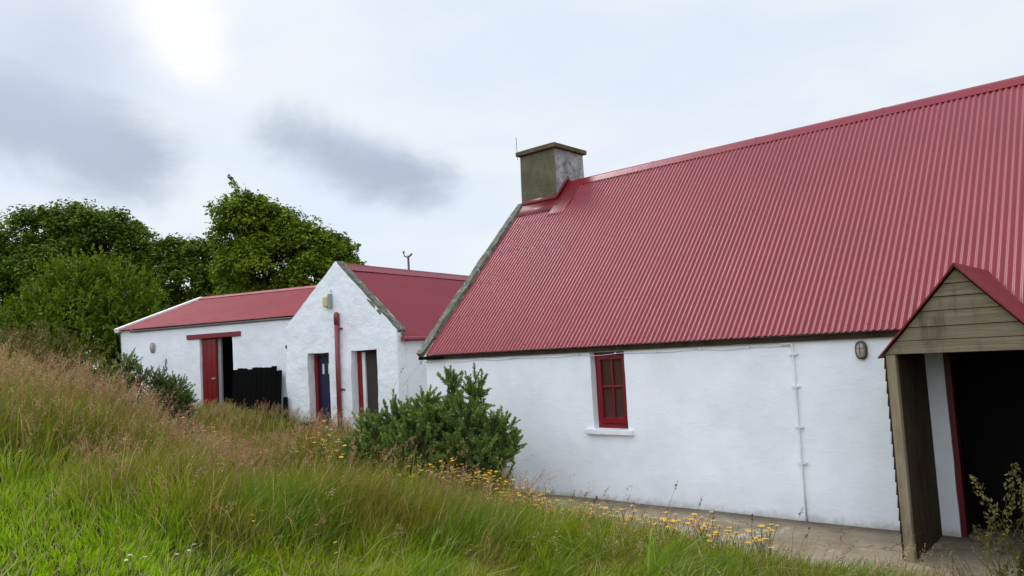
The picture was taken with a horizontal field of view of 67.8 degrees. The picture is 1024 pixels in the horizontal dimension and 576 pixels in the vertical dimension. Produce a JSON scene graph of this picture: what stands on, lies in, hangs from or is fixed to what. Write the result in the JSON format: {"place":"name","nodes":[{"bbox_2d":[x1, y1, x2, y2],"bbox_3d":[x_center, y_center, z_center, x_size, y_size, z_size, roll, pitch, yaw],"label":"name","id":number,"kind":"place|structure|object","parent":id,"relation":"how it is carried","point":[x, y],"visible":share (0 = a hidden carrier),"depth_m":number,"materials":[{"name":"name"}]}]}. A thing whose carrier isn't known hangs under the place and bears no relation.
{"place":"outdoors","nodes":[
{"label":"outdoors","id":0,"kind":"place"},
{"bbox_2d":[0,340,1010,575],"bbox_3d":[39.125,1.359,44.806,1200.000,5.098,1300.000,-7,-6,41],"label":"ground","id":1,"kind":"structure","parent":0,"point":[79,571],"depth_m":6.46,"materials":[{"name":"green plant"}]},
{"bbox_2d":[0,253,15,324],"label":"broadleaf tree","id":2,"kind":"object","parent":1,"relation":"on","point":[5,291],"visible":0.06,"depth_m":34.05,"materials":[{"name":"green plant"}]},
{"bbox_2d":[0,319,113,384],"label":"leafy bush","id":3,"kind":"object","parent":1,"relation":"on","point":[19,336],"visible":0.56,"depth_m":14.08,"materials":[{"name":"green plant"}]},
{"bbox_2d":[0,197,162,335],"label":"broadleaf tree","id":4,"kind":"object","parent":1,"relation":"on","point":[69,227],"visible":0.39,"depth_m":33.10,"materials":[{"name":"green plant"}]},
{"bbox_2d":[0,243,173,394],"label":"leafy bush","id":5,"kind":"object","parent":1,"relation":"on","point":[109,308],"visible":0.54,"depth_m":24.21,"materials":[{"name":"green plant"}]},
{"bbox_2d":[69,347,153,413],"bbox_3d":[-8.329,2.242,15.874,1.887,1.984,1.542,-7,-6,41],"label":"gorse bush","id":6,"kind":"object","parent":1,"relation":"on","point":[132,366],"visible":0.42,"depth_m":15.94,"materials":[{"name":"green plant"}]},
{"bbox_2d":[139,358,205,443],"bbox_3d":[-7.075,2.358,15.820,1.560,1.807,1.109,-7,-6,41],"label":"gorse bush","id":7,"kind":"object","parent":1,"relation":"on","point":[170,385],"visible":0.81,"depth_m":15.87,"materials":[{"name":"green plant"}]},
{"bbox_2d":[127,232,245,310],"bbox_3d":[-13.909,0.882,33.627,6.649,6.878,4.779,-2,-5,-13],"label":"broadleaf tree","id":8,"kind":"object","parent":1,"relation":"on","point":[180,263],"visible":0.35,"depth_m":32.92,"materials":[{"name":"green plant"}]},
{"bbox_2d":[114,285,316,416],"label":"long shed","id":9,"kind":"structure","parent":1,"relation":"on","point":[207,345],"depth_m":20.70,"materials":[{"name":"white paint"}]},
{"bbox_2d":[150,343,155,352],"bbox_3d":[-9.964,1.653,21.125,0.170,0.280,0.107,-5,-5,23],"label":"wall lamp","id":10,"kind":"object","parent":9,"relation":"attached to","point":[152,347],"visible":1,"depth_m":21.09,"materials":[{"name":"grey plastic"}]},
{"bbox_2d":[202,338,218,407],"bbox_3d":[-8.087,2.329,20.402,0.490,1.950,0.100,-5,-5,23],"label":"door","id":11,"kind":"structure","parent":9,"relation":"in","point":[209,348],"depth_m":20.39,"materials":[{"name":"red paint"}]},
{"bbox_2d":[232,366,281,417],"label":"board gate","id":12,"kind":"structure","parent":1,"relation":"on","point":[252,386],"depth_m":19.39,"materials":[{"name":"black wood"}]},
{"bbox_2d":[202,174,366,295],"bbox_3d":[-8.747,-0.164,29.753,6.555,8.954,4.218,-2,-5,-12],"label":"sycamore tree","id":13,"kind":"object","parent":1,"relation":"on","point":[263,231],"visible":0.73,"depth_m":29.14,"materials":[{"name":"green plant"}]},
{"bbox_2d":[283,397,288,418],"bbox_3d":[-5.621,3.194,18.963,0.114,0.960,0.120,-7,-6,41],"label":"short post","id":14,"kind":"object","parent":1,"relation":"on","point":[285,402],"visible":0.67,"depth_m":18.94,"materials":[{"name":"black wood"}]},
{"bbox_2d":[301,421,328,429],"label":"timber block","id":15,"kind":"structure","parent":1,"relation":"on","point":[314,424],"depth_m":18.10,"materials":[{"name":"brown wood"}]},
{"bbox_2d":[315,524,317,569],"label":"yellow wildflower","id":16,"kind":"object","parent":1,"relation":"on","point":[316,549],"visible":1,"depth_m":6.12,"materials":[{"name":"green plant"}]},
{"bbox_2d":[286,261,468,432],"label":"gabled outbuilding","id":17,"kind":"structure","parent":1,"relation":"on","point":[356,347],"depth_m":18.35,"materials":[{"name":"white paint"}]},
{"bbox_2d":[314,353,330,422],"bbox_3d":[-4.547,2.556,18.772,0.732,1.920,0.105,-6,-5,30],"label":"door","id":18,"kind":"structure","parent":17,"relation":"in","point":[321,360],"depth_m":18.86,"materials":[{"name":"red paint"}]},
{"bbox_2d":[322,289,332,307],"bbox_3d":[-4.461,0.262,18.436,0.210,0.460,0.160,-6,-5,30],"label":"wall lamp","id":19,"kind":"object","parent":17,"relation":"attached to","point":[327,301],"visible":1,"depth_m":18.36,"materials":[{"name":"grey plastic"}]},
{"bbox_2d":[350,349,378,429],"bbox_3d":[-3.373,2.384,17.907,0.923,1.870,0.360,-6,-5,30],"label":"door","id":20,"kind":"structure","parent":17,"relation":"in","point":[366,359],"depth_m":18.11,"materials":[{"name":"red paint"}]},
{"bbox_2d":[403,251,411,269],"bbox_3d":[-3.433,1.263,25.824,0.350,5.085,0.090,-3,-5,0],"label":"instrument pole","id":21,"kind":"object","parent":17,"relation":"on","point":[408,262],"visible":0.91,"depth_m":25.98,"materials":[{"name":"metal"}]},
{"bbox_2d":[338,362,527,488],"bbox_3d":[-1.142,2.095,10.970,2.770,1.984,1.507,-3,-5,-5],"label":"gorse bush","id":22,"kind":"object","parent":1,"relation":"on","point":[449,419],"visible":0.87,"depth_m":10.87,"materials":[{"name":"green plant"}]},
{"bbox_2d":[0,330,1022,575],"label":"grass seed heads","id":23,"kind":"object","parent":1,"relation":"on","point":[82,378],"depth_m":9.05,"materials":[{"name":"brown plant"}]},
{"bbox_2d":[662,519,677,540],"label":"yellow wildflower","id":24,"kind":"object","parent":1,"relation":"on","point":[668,526],"visible":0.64,"depth_m":7.91,"materials":[{"name":"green plant"}]},
{"bbox_2d":[688,518,707,540],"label":"yellow wildflower","id":25,"kind":"object","parent":1,"relation":"on","point":[691,519],"visible":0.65,"depth_m":8.03,"materials":[{"name":"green plant"}]},
{"bbox_2d":[691,511,713,539],"bbox_3d":[2.073,2.650,8.177,0.251,0.478,0.179,-4,2,-22],"label":"yellow wildflower","id":26,"kind":"object","parent":1,"relation":"on","point":[702,522],"visible":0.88,"depth_m":8.19,"materials":[{"name":"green plant"}]},
{"bbox_2d":[703,524,716,549],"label":"yellow wildflower","id":27,"kind":"object","parent":1,"relation":"on","point":[708,534],"visible":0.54,"depth_m":7.60,"materials":[{"name":"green plant"}]},
{"bbox_2d":[416,75,1023,562],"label":"whitewashed cottage","id":28,"kind":"structure","parent":1,"relation":"on","point":[696,325],"depth_m":10.43,"materials":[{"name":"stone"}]},
{"bbox_2d":[585,351,633,435],"bbox_3d":[1.466,1.556,11.374,0.830,1.225,0.285,-7,-6,41],"label":"window","id":29,"kind":"structure","parent":28,"relation":"in","point":[610,369],"depth_m":11.42,"materials":[{"name":"red paint"}]},
{"bbox_2d":[855,338,867,358],"bbox_3d":[4.100,0.702,8.962,0.130,0.273,0.116,-7,-6,41],"label":"wall lamp","id":30,"kind":"object","parent":28,"relation":"attached to","point":[861,350],"visible":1,"depth_m":8.93,"materials":[{"name":"grey glass"}]},
{"bbox_2d":[726,529,749,548],"bbox_3d":[2.330,2.661,7.782,0.279,0.370,0.199,3,-9,-21],"label":"yellow wildflower","id":31,"kind":"object","parent":1,"relation":"on","point":[737,537],"visible":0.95,"depth_m":7.81,"materials":[{"name":"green plant"}]},
{"bbox_2d":[741,534,768,554],"bbox_3d":[2.296,2.600,7.287,0.159,0.439,0.316,7,-9,-33],"label":"yellow wildflower","id":32,"kind":"object","parent":1,"relation":"on","point":[749,542],"visible":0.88,"depth_m":7.29,"materials":[{"name":"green plant"}]},
{"bbox_2d":[746,524,774,554],"bbox_3d":[2.524,2.626,7.733,0.304,0.413,0.121,-3,-5,-4],"label":"yellow wildflower","id":33,"kind":"object","parent":1,"relation":"on","point":[771,530],"visible":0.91,"depth_m":7.72,"materials":[{"name":"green plant"}]},
{"bbox_2d":[764,524,778,562],"bbox_3d":[2.661,2.603,7.765,0.148,0.439,0.191,1,1,30],"label":"yellow wildflower","id":34,"kind":"object","parent":1,"relation":"on","point":[769,542],"visible":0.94,"depth_m":7.77,"materials":[{"name":"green plant"}]},
{"bbox_2d":[930,462,1023,575],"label":"feathery plant","id":35,"kind":"object","parent":1,"relation":"on","point":[1020,566],"visible":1,"depth_m":6.03,"materials":[{"name":"green plant"}]},
{"bbox_2d":[0,0,1023,368],"label":"sky","id":36,"kind":"structure","parent":0,"point":[397,125],"materials":[{"name":"white"}]},
{"bbox_2d":[510,491,1023,575],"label":"path","id":37,"kind":"structure","parent":0,"point":[862,542],"depth_m":8.48,"materials":[{"name":"beige gravel"}]}
]}

